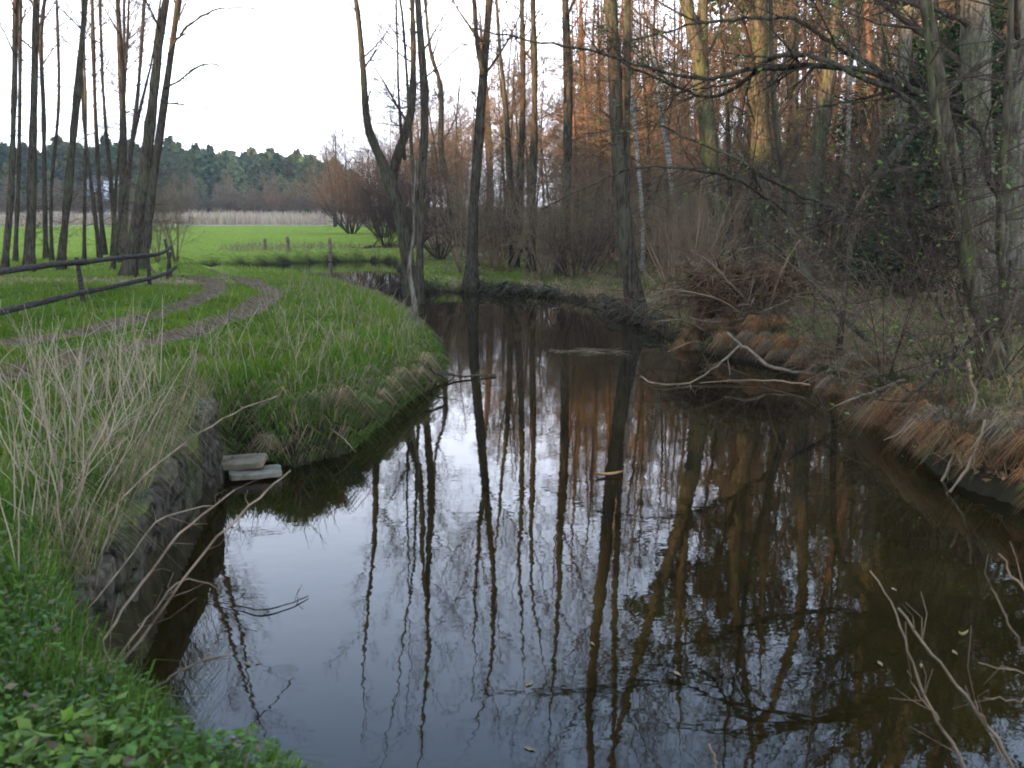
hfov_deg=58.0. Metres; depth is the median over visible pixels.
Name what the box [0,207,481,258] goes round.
reeds
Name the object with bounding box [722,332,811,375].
fallen branch
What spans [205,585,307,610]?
floating twig
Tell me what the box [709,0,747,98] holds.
pine tree
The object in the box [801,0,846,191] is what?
larch tree
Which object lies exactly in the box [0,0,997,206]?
sky
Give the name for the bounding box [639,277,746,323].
fallen branch
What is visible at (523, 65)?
bare tree
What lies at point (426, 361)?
grass tussock
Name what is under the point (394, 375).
grass tussock
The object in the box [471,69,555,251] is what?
bare tree
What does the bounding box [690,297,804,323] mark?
fallen branch
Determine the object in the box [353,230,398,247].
fallen log
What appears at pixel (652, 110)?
larch tree
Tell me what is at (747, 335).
sedge tussock
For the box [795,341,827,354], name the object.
sedge tussock
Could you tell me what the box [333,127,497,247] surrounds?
bare shrub
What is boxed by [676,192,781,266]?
bare shrub
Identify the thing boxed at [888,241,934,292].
budding shrub
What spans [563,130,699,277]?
bare shrub
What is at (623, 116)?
larch tree
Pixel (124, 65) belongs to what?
bare tree
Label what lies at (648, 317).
root mat
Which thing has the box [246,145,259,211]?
conifer tree
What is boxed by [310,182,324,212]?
bare tree
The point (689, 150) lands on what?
larch tree
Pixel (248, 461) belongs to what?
stone slab
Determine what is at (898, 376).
sedge tussock
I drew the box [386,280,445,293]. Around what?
root mat
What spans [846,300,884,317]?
fallen branch
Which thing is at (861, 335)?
fallen branch
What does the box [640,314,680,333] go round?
fallen branch
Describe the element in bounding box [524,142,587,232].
bare shrub
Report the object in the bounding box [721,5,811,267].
bare tree
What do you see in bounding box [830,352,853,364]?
sedge tussock
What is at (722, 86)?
larch tree
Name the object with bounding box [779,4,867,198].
larch tree
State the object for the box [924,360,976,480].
fallen branch
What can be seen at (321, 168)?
conifer tree
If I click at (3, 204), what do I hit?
bare tree
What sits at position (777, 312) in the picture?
fallen branch
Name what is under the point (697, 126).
larch tree
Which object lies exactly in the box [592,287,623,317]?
fallen branch
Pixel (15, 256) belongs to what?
bare tree
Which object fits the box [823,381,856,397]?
sedge tussock
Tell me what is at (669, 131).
larch tree
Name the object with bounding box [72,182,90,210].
bare tree
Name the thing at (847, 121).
birch tree
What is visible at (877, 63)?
bare tree
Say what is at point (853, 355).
sedge tussock
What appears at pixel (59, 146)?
conifer tree
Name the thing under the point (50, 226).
bare tree
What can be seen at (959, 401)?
fallen branch
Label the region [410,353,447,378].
fallen branch
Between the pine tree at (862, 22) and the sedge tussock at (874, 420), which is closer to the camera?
the sedge tussock at (874, 420)
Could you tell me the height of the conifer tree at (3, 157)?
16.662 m
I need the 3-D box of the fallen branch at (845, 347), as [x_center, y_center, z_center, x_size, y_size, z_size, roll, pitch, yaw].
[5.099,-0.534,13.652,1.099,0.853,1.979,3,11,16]
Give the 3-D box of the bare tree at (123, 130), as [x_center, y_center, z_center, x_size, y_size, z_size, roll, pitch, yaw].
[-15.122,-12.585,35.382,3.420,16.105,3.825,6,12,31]
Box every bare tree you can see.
[0,0,60,267]
[0,0,64,261]
[0,0,94,271]
[0,0,110,261]
[0,175,15,205]
[0,183,14,208]
[0,190,5,213]
[1,0,78,258]
[13,187,26,210]
[27,0,119,269]
[37,187,41,211]
[39,0,127,259]
[40,0,118,257]
[47,182,59,211]
[52,0,134,254]
[53,179,62,213]
[62,0,158,255]
[68,0,137,238]
[69,0,202,276]
[70,0,154,226]
[72,179,79,210]
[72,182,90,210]
[72,195,79,212]
[74,0,171,262]
[75,0,218,269]
[78,0,193,238]
[86,186,97,213]
[95,188,109,213]
[102,187,109,213]
[103,183,118,212]
[104,0,287,269]
[164,182,182,213]
[168,171,183,201]
[177,180,192,211]
[181,172,199,209]
[185,185,199,211]
[198,185,211,213]
[210,182,221,211]
[212,184,225,211]
[218,180,228,208]
[220,172,238,210]
[223,178,235,210]
[225,185,240,211]
[236,190,246,211]
[237,192,250,212]
[242,184,259,212]
[245,184,261,213]
[254,171,270,212]
[261,182,270,212]
[263,170,281,203]
[265,182,283,212]
[266,179,280,210]
[279,180,301,212]
[279,185,291,211]
[290,179,306,212]
[295,181,307,213]
[305,186,311,213]
[309,187,319,212]
[310,137,342,226]
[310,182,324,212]
[310,187,324,212]
[314,107,356,225]
[315,147,340,225]
[318,103,347,225]
[318,129,342,200]
[319,180,329,212]
[322,0,476,295]
[322,126,346,198]
[328,114,357,224]
[335,0,503,303]
[339,148,367,227]
[341,145,369,223]
[348,127,366,178]
[350,98,379,223]
[370,103,397,162]
[393,94,428,172]
[399,150,417,202]
[400,75,470,237]
[404,79,438,234]
[408,0,482,246]
[413,110,454,199]
[421,0,551,291]
[429,71,465,191]
[431,79,472,219]
[433,50,477,211]
[436,99,472,180]
[437,111,465,197]
[446,77,498,176]
[452,110,499,192]
[453,0,1023,462]
[457,0,514,242]
[458,0,558,264]
[459,84,530,242]
[464,127,499,190]
[466,32,550,205]
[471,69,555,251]
[473,1,540,179]
[479,0,578,271]
[484,16,553,174]
[487,0,576,267]
[491,92,518,237]
[498,32,555,250]
[509,11,559,192]
[510,77,549,225]
[525,65,561,240]
[526,0,607,275]
[528,124,558,228]
[542,0,857,300]
[545,10,608,246]
[545,54,607,243]
[547,0,695,320]
[573,23,610,239]
[579,0,665,151]
[605,0,666,238]
[619,0,688,261]
[621,0,778,269]
[622,17,669,205]
[631,0,715,252]
[637,70,696,216]
[638,49,686,163]
[658,35,749,262]
[670,0,798,265]
[695,0,830,267]
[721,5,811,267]
[729,0,872,262]
[754,0,887,285]
[773,0,895,261]
[782,57,844,184]
[783,0,1006,315]
[818,3,922,189]
[827,0,919,192]
[836,12,899,178]
[837,17,898,134]
[838,0,935,184]
[841,0,993,221]
[845,0,947,276]
[882,0,1023,333]
[942,1,1006,72]
[991,1,1004,105]
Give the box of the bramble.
[71,395,290,695]
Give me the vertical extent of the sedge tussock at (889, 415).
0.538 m
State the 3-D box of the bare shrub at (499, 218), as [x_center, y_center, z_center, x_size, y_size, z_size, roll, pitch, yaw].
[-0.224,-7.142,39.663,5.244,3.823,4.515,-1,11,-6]
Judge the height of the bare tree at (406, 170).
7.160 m
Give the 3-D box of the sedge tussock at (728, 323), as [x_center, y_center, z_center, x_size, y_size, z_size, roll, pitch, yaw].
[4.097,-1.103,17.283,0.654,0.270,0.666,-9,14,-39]
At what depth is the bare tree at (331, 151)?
96.64 m
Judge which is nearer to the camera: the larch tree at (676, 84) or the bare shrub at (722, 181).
the bare shrub at (722, 181)
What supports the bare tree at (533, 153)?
on the ground at (176, 557)
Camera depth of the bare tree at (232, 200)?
167.32 m
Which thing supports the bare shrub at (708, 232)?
on the ground at (176, 557)
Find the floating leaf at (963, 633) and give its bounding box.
[959,630,967,635]
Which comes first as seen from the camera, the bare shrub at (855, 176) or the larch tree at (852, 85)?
the bare shrub at (855, 176)
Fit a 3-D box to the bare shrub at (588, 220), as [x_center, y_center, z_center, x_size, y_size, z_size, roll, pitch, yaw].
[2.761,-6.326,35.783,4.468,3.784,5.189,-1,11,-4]
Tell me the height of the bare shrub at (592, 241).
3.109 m
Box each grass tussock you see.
[243,429,308,457]
[268,392,338,419]
[297,381,373,418]
[330,390,386,422]
[347,402,384,429]
[363,377,408,404]
[365,397,395,421]
[367,386,404,412]
[370,375,409,407]
[371,365,430,390]
[373,373,413,400]
[389,351,448,374]
[392,363,437,385]
[397,358,433,378]
[402,371,417,390]
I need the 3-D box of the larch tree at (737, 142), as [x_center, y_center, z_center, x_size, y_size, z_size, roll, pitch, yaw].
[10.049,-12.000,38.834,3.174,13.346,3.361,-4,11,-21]
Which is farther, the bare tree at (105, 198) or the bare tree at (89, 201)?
the bare tree at (105, 198)
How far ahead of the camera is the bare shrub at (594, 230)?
33.05 m
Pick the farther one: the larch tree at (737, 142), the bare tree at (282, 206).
the bare tree at (282, 206)
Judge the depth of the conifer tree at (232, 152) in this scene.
252.67 m
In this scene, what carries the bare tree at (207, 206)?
on the ground at (176, 557)
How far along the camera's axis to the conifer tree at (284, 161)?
200.14 m
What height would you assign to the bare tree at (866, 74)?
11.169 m
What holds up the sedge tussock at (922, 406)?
on the ground at (176, 557)
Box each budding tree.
[0,163,24,210]
[37,170,62,211]
[192,175,209,212]
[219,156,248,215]
[274,173,290,212]
[286,178,304,213]
[305,176,322,210]
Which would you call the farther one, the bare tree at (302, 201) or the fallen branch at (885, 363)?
the bare tree at (302, 201)
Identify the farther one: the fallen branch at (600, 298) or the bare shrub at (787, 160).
the bare shrub at (787, 160)
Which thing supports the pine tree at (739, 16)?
on the ground at (176, 557)
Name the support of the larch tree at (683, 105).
on the ground at (176, 557)
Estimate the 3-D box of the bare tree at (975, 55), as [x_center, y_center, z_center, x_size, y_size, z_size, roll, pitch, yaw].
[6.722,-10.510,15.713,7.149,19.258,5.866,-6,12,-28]
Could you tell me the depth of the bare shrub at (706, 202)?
25.50 m
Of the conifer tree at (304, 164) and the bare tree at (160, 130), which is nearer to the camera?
the bare tree at (160, 130)
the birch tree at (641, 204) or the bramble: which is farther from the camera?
the birch tree at (641, 204)
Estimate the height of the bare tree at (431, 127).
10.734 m
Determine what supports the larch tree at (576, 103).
on the ground at (176, 557)
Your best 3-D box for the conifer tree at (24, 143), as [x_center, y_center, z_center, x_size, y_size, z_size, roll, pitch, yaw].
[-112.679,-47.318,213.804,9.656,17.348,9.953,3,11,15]
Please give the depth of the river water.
6.58 m
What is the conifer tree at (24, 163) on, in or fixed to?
on the ground at (176, 557)
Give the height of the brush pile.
2.288 m
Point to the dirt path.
(212, 286)
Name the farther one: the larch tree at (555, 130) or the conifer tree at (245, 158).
the conifer tree at (245, 158)
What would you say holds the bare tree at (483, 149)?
on the ground at (176, 557)
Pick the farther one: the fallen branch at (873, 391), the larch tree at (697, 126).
the larch tree at (697, 126)
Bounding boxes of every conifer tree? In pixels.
[0,142,24,211]
[15,148,27,204]
[16,142,41,163]
[21,160,48,206]
[37,135,78,198]
[40,151,51,192]
[41,154,63,211]
[55,142,94,212]
[91,133,116,177]
[115,140,138,180]
[131,147,161,211]
[156,145,174,209]
[157,156,177,212]
[162,135,184,184]
[173,142,218,212]
[193,163,214,213]
[199,143,220,212]
[207,151,243,213]
[227,159,252,210]
[229,150,237,157]
[236,151,255,194]
[239,150,282,211]
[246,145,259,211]
[252,146,284,185]
[265,152,295,211]
[281,156,295,213]
[282,148,309,187]
[290,156,324,212]
[315,163,330,209]
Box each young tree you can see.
[392,105,489,325]
[772,28,1023,359]
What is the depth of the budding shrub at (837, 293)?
17.05 m
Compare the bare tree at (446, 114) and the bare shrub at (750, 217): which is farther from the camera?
the bare tree at (446, 114)
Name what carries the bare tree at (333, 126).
on the ground at (176, 557)
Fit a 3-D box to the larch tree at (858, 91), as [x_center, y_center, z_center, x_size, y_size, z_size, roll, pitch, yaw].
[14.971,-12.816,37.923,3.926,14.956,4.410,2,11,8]
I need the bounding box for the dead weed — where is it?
[3,384,135,589]
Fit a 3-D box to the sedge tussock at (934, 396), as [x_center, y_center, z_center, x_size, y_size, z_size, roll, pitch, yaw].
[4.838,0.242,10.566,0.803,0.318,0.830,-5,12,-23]
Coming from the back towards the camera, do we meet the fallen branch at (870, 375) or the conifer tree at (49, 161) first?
the conifer tree at (49, 161)
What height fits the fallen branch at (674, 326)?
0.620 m
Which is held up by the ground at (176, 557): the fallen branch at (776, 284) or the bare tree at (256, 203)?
the bare tree at (256, 203)
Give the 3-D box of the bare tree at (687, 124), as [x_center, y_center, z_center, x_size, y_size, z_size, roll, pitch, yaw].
[6.618,-8.252,32.207,3.512,8.945,4.093,7,13,33]
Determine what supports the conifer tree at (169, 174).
on the ground at (176, 557)
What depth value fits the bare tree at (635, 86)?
54.12 m
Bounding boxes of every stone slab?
[221,453,267,469]
[229,464,281,480]
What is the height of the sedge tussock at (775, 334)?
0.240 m
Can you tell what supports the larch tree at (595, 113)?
on the ground at (176, 557)
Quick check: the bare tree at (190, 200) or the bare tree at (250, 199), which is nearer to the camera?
the bare tree at (190, 200)
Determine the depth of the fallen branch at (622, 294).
22.78 m
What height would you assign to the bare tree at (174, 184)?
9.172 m
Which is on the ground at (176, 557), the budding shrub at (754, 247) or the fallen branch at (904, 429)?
the budding shrub at (754, 247)
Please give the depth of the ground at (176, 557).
17.23 m
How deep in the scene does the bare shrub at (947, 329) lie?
11.62 m
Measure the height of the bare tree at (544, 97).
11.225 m
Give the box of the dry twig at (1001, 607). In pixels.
[953,543,1023,708]
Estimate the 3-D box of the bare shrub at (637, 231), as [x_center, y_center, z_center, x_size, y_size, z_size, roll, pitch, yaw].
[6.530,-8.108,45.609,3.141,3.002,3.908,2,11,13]
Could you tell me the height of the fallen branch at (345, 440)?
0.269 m
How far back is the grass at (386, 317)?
9.96 m
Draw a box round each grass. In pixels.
[0,253,525,767]
[1,351,235,617]
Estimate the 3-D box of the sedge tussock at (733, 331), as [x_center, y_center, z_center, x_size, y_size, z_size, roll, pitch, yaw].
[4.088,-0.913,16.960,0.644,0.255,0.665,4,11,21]
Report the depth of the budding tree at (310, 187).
177.73 m
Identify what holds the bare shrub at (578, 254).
on the ground at (176, 557)
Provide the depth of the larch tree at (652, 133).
42.51 m
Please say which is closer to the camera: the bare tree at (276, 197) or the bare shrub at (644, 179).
the bare shrub at (644, 179)
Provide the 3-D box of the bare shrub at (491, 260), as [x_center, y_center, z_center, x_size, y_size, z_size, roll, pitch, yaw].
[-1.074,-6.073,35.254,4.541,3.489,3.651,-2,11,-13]
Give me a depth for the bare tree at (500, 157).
59.35 m
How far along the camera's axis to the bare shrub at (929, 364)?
10.27 m
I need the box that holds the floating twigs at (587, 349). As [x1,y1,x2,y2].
[550,348,650,355]
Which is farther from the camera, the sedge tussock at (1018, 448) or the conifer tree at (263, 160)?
the conifer tree at (263, 160)
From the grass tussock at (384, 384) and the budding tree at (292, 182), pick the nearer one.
the grass tussock at (384, 384)
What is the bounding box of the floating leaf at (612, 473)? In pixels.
[595,471,622,474]
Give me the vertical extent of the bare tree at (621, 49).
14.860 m
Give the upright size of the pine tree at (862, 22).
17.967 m
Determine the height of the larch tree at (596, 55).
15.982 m
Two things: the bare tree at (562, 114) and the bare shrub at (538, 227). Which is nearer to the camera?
the bare shrub at (538, 227)
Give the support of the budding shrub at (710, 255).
on the ground at (176, 557)
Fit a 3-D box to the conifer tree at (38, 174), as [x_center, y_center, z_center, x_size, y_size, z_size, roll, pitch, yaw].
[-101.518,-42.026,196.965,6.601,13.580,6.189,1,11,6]
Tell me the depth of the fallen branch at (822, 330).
14.91 m
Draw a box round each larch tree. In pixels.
[525,0,608,244]
[536,15,612,262]
[537,1,594,207]
[540,0,610,199]
[541,0,634,247]
[542,0,606,242]
[544,0,609,224]
[544,8,604,206]
[545,0,645,258]
[549,0,607,230]
[553,0,607,198]
[553,0,679,261]
[580,4,642,214]
[585,16,608,241]
[586,6,607,155]
[595,64,653,246]
[596,76,643,200]
[602,2,684,222]
[602,3,694,257]
[607,0,685,257]
[613,2,681,218]
[614,11,681,248]
[634,38,663,220]
[640,0,678,151]
[641,0,676,237]
[644,0,710,233]
[651,4,735,253]
[656,0,742,222]
[656,3,693,192]
[657,3,693,244]
[659,7,697,239]
[666,12,722,235]
[678,0,743,234]
[678,3,742,204]
[712,0,784,200]
[716,1,784,250]
[721,1,826,215]
[721,31,800,193]
[776,0,857,192]
[777,7,847,144]
[778,1,848,170]
[778,12,826,245]
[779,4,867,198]
[799,0,838,173]
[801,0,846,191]
[828,1,896,179]
[828,14,876,163]
[829,0,895,197]
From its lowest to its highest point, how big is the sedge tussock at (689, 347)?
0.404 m
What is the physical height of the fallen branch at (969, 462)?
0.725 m
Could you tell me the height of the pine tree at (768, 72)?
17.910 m
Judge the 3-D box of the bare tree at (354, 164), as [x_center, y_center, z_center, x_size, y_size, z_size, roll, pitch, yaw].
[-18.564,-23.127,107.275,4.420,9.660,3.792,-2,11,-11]
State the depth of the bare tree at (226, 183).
169.54 m
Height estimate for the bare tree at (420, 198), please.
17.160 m
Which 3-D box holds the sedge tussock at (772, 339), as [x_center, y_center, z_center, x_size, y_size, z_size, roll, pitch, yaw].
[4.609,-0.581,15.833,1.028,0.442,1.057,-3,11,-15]
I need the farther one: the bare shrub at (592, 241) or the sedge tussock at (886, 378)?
the bare shrub at (592, 241)
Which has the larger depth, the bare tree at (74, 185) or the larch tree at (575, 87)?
the bare tree at (74, 185)
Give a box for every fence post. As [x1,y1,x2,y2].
[263,239,266,249]
[285,236,289,251]
[328,237,331,260]
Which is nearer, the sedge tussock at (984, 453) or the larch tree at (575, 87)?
the sedge tussock at (984, 453)
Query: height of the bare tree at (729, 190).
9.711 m
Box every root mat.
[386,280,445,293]
[456,279,563,298]
[592,293,675,332]
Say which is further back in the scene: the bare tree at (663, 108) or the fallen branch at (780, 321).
the bare tree at (663, 108)
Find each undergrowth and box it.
[0,441,307,767]
[423,244,1023,478]
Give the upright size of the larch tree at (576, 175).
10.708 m
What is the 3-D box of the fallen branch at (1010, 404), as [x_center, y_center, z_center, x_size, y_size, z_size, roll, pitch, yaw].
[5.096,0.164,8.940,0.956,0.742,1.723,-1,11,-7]
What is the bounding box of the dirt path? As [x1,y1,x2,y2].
[0,266,287,383]
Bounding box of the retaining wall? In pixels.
[69,397,224,630]
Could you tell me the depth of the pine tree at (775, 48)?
39.09 m
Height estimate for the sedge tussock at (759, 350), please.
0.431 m
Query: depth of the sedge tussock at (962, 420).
9.37 m
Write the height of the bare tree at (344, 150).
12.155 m
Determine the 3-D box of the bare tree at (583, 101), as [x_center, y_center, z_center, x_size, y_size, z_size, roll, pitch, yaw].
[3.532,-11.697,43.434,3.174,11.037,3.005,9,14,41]
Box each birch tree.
[573,0,669,273]
[590,0,695,263]
[828,0,884,260]
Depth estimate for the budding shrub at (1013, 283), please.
14.00 m
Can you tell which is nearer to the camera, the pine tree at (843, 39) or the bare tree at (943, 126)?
the bare tree at (943, 126)
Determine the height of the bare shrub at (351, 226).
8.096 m
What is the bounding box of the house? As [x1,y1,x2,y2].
[87,175,118,214]
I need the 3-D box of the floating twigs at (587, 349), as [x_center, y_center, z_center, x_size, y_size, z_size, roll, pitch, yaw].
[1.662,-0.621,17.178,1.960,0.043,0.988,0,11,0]
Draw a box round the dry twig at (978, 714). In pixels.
[870,571,1013,767]
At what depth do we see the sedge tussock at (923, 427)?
9.54 m
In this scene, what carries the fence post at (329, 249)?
on the ground at (176, 557)
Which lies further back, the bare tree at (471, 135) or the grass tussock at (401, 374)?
the bare tree at (471, 135)
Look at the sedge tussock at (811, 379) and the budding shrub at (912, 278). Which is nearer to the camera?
the sedge tussock at (811, 379)
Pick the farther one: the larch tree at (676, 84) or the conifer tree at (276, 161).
the conifer tree at (276, 161)
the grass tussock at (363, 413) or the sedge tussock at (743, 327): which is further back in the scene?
the sedge tussock at (743, 327)
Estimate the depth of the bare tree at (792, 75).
30.94 m
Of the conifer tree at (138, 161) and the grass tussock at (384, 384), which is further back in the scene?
the conifer tree at (138, 161)
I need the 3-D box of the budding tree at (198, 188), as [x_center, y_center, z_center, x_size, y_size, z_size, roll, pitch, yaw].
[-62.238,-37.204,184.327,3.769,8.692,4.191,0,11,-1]
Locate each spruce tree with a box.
[822,85,887,255]
[826,10,1005,269]
[828,21,1002,298]
[830,24,953,274]
[842,0,1007,302]
[917,133,1000,301]
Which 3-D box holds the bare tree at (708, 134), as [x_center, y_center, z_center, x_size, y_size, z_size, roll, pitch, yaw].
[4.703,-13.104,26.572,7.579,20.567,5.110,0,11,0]
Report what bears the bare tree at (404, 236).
on the ground at (176, 557)
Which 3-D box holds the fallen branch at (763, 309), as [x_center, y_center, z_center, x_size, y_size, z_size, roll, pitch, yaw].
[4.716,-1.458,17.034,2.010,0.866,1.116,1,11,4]
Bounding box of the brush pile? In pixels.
[586,238,880,339]
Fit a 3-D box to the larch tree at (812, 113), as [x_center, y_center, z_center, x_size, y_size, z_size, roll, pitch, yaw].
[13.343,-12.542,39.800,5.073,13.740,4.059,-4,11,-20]
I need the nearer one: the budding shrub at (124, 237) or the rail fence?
the rail fence
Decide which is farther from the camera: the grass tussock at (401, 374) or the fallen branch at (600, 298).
the fallen branch at (600, 298)
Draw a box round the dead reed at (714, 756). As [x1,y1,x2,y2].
[708,744,717,767]
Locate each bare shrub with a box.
[276,135,409,233]
[321,140,412,237]
[330,163,417,247]
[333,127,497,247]
[342,98,471,230]
[360,153,504,259]
[394,115,515,272]
[425,151,510,266]
[425,187,541,267]
[434,121,538,247]
[434,143,550,251]
[442,218,498,253]
[452,183,549,272]
[454,181,555,257]
[457,136,515,207]
[480,132,597,277]
[493,138,615,281]
[502,169,637,278]
[522,186,555,262]
[523,180,635,265]
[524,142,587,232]
[524,196,636,278]
[525,190,600,247]
[546,194,651,273]
[552,170,602,242]
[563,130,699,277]
[572,111,697,263]
[575,185,615,272]
[603,150,767,295]
[613,160,704,266]
[615,180,719,279]
[630,195,687,262]
[630,202,669,247]
[632,176,756,277]
[642,149,726,267]
[643,134,761,270]
[650,181,747,270]
[650,198,745,264]
[655,115,784,259]
[671,124,746,249]
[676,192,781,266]
[677,126,745,213]
[721,80,848,258]
[726,186,806,258]
[736,103,856,244]
[742,181,1023,395]
[753,143,895,282]
[758,40,1023,378]
[771,75,1023,392]
[773,172,851,257]
[777,129,876,260]
[786,212,847,267]
[793,154,879,257]
[817,225,1023,401]
[828,128,893,236]
[834,189,1023,360]
[843,71,996,193]
[895,263,1023,372]
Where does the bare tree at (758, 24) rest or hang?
on the ground at (176, 557)
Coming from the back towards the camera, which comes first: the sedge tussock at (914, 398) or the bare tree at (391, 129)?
the bare tree at (391, 129)
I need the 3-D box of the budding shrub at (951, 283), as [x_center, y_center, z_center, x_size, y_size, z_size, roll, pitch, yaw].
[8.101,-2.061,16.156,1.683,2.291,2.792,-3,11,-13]
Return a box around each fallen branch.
[331,429,355,451]
[398,340,515,392]
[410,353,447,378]
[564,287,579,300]
[570,279,623,311]
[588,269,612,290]
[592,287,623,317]
[604,281,654,305]
[614,292,678,308]
[628,296,692,315]
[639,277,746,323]
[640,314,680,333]
[640,336,747,392]
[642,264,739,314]
[651,307,705,333]
[653,311,706,338]
[666,329,703,352]
[676,303,736,340]
[687,312,767,332]
[688,242,745,300]
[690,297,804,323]
[700,365,836,385]
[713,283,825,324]
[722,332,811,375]
[746,332,807,356]
[747,301,822,332]
[755,297,795,329]
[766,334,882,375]
[769,237,810,299]
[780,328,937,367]
[786,260,901,364]
[795,317,929,386]
[796,313,837,347]
[802,346,953,423]
[819,321,889,374]
[823,379,905,413]
[834,375,940,423]
[839,350,921,404]
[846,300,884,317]
[851,354,915,380]
[865,331,916,361]
[880,340,998,422]
[884,402,938,441]
[886,384,1016,459]
[923,311,1023,389]
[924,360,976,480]
[926,387,986,425]
[946,419,985,496]
[967,384,1023,423]
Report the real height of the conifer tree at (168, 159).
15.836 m
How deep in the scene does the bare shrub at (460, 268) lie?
32.40 m
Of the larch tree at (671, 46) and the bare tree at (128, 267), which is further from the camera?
the larch tree at (671, 46)
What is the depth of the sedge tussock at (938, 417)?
9.59 m
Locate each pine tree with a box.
[692,0,722,261]
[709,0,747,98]
[709,0,747,185]
[709,0,787,75]
[716,2,787,50]
[721,0,805,95]
[752,0,782,125]
[777,0,830,59]
[802,0,874,142]
[843,2,897,85]
[856,0,896,277]
[947,1,952,25]
[990,0,1007,48]
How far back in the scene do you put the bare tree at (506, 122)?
34.62 m
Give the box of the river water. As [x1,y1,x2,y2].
[130,261,1023,767]
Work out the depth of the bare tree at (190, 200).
167.28 m
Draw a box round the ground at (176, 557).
[0,207,1023,687]
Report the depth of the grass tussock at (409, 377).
12.72 m
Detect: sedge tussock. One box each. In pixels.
[670,338,702,352]
[673,323,718,344]
[691,345,706,350]
[703,335,744,353]
[704,338,718,344]
[706,331,750,357]
[711,325,739,337]
[717,317,737,328]
[723,327,743,334]
[724,336,751,353]
[729,329,772,349]
[735,314,793,334]
[735,323,752,330]
[736,334,784,357]
[747,339,783,362]
[754,336,796,360]
[760,323,785,332]
[761,335,813,363]
[761,349,789,367]
[770,333,788,338]
[775,347,797,360]
[784,353,810,370]
[785,343,833,370]
[793,346,845,366]
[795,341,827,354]
[796,369,824,382]
[798,357,840,377]
[811,378,839,389]
[812,364,840,376]
[813,373,852,396]
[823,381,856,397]
[826,351,880,377]
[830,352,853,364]
[837,380,884,403]
[837,396,870,416]
[839,355,890,381]
[842,367,897,394]
[844,396,908,438]
[845,402,881,429]
[847,392,895,429]
[853,383,902,408]
[862,415,882,425]
[862,416,893,432]
[867,382,959,431]
[868,372,910,391]
[868,416,914,444]
[879,413,955,452]
[881,385,953,420]
[885,372,911,380]
[887,417,971,464]
[891,397,968,446]
[892,428,929,453]
[898,402,992,457]
[904,390,959,408]
[913,416,995,467]
[913,442,947,463]
[914,446,949,464]
[921,397,958,413]
[933,432,1017,468]
[943,423,981,442]
[945,437,1023,487]
[952,418,986,429]
[955,426,1023,479]
[962,421,1023,459]
[974,412,1023,458]
[979,435,1023,473]
[999,466,1023,492]
[1013,481,1023,493]
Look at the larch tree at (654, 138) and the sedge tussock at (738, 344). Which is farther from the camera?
the larch tree at (654, 138)
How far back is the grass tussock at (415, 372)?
12.95 m
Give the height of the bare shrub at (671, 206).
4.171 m
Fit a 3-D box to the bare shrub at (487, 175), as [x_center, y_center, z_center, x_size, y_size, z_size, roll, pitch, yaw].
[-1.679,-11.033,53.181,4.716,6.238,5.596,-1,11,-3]
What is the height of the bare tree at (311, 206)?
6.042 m
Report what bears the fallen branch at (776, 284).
on the brush pile
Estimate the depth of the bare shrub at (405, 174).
51.61 m
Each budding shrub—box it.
[101,204,157,254]
[108,175,186,261]
[127,135,212,262]
[692,234,748,270]
[718,198,806,267]
[735,210,830,267]
[751,196,847,285]
[772,259,883,345]
[799,261,873,318]
[806,280,868,351]
[820,194,870,272]
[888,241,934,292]
[893,261,928,293]
[898,230,997,321]
[944,246,1022,347]
[988,254,1023,327]
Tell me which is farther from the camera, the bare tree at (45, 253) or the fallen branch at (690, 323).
the bare tree at (45, 253)
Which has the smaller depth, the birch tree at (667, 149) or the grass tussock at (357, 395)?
the grass tussock at (357, 395)
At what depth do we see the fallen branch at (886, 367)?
12.45 m
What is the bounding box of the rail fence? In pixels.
[0,239,177,315]
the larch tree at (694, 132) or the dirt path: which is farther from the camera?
the larch tree at (694, 132)
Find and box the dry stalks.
[0,249,1023,585]
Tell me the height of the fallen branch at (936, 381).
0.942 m
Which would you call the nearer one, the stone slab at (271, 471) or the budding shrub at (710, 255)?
the stone slab at (271, 471)
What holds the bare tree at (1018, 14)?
on the ground at (176, 557)
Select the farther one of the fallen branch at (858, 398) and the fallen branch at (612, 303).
the fallen branch at (612, 303)
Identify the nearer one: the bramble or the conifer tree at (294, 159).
the bramble
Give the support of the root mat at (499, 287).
attached to the ground at (176, 557)
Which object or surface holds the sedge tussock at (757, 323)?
on the ground at (176, 557)
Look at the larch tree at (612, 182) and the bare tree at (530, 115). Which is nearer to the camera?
the larch tree at (612, 182)
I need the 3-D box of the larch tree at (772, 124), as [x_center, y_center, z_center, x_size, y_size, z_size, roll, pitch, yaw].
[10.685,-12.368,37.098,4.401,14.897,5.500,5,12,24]
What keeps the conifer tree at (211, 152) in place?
on the ground at (176, 557)
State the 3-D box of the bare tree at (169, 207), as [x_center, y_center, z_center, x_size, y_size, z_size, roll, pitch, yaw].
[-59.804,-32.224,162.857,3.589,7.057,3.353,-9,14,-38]
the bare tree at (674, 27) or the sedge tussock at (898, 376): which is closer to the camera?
the sedge tussock at (898, 376)

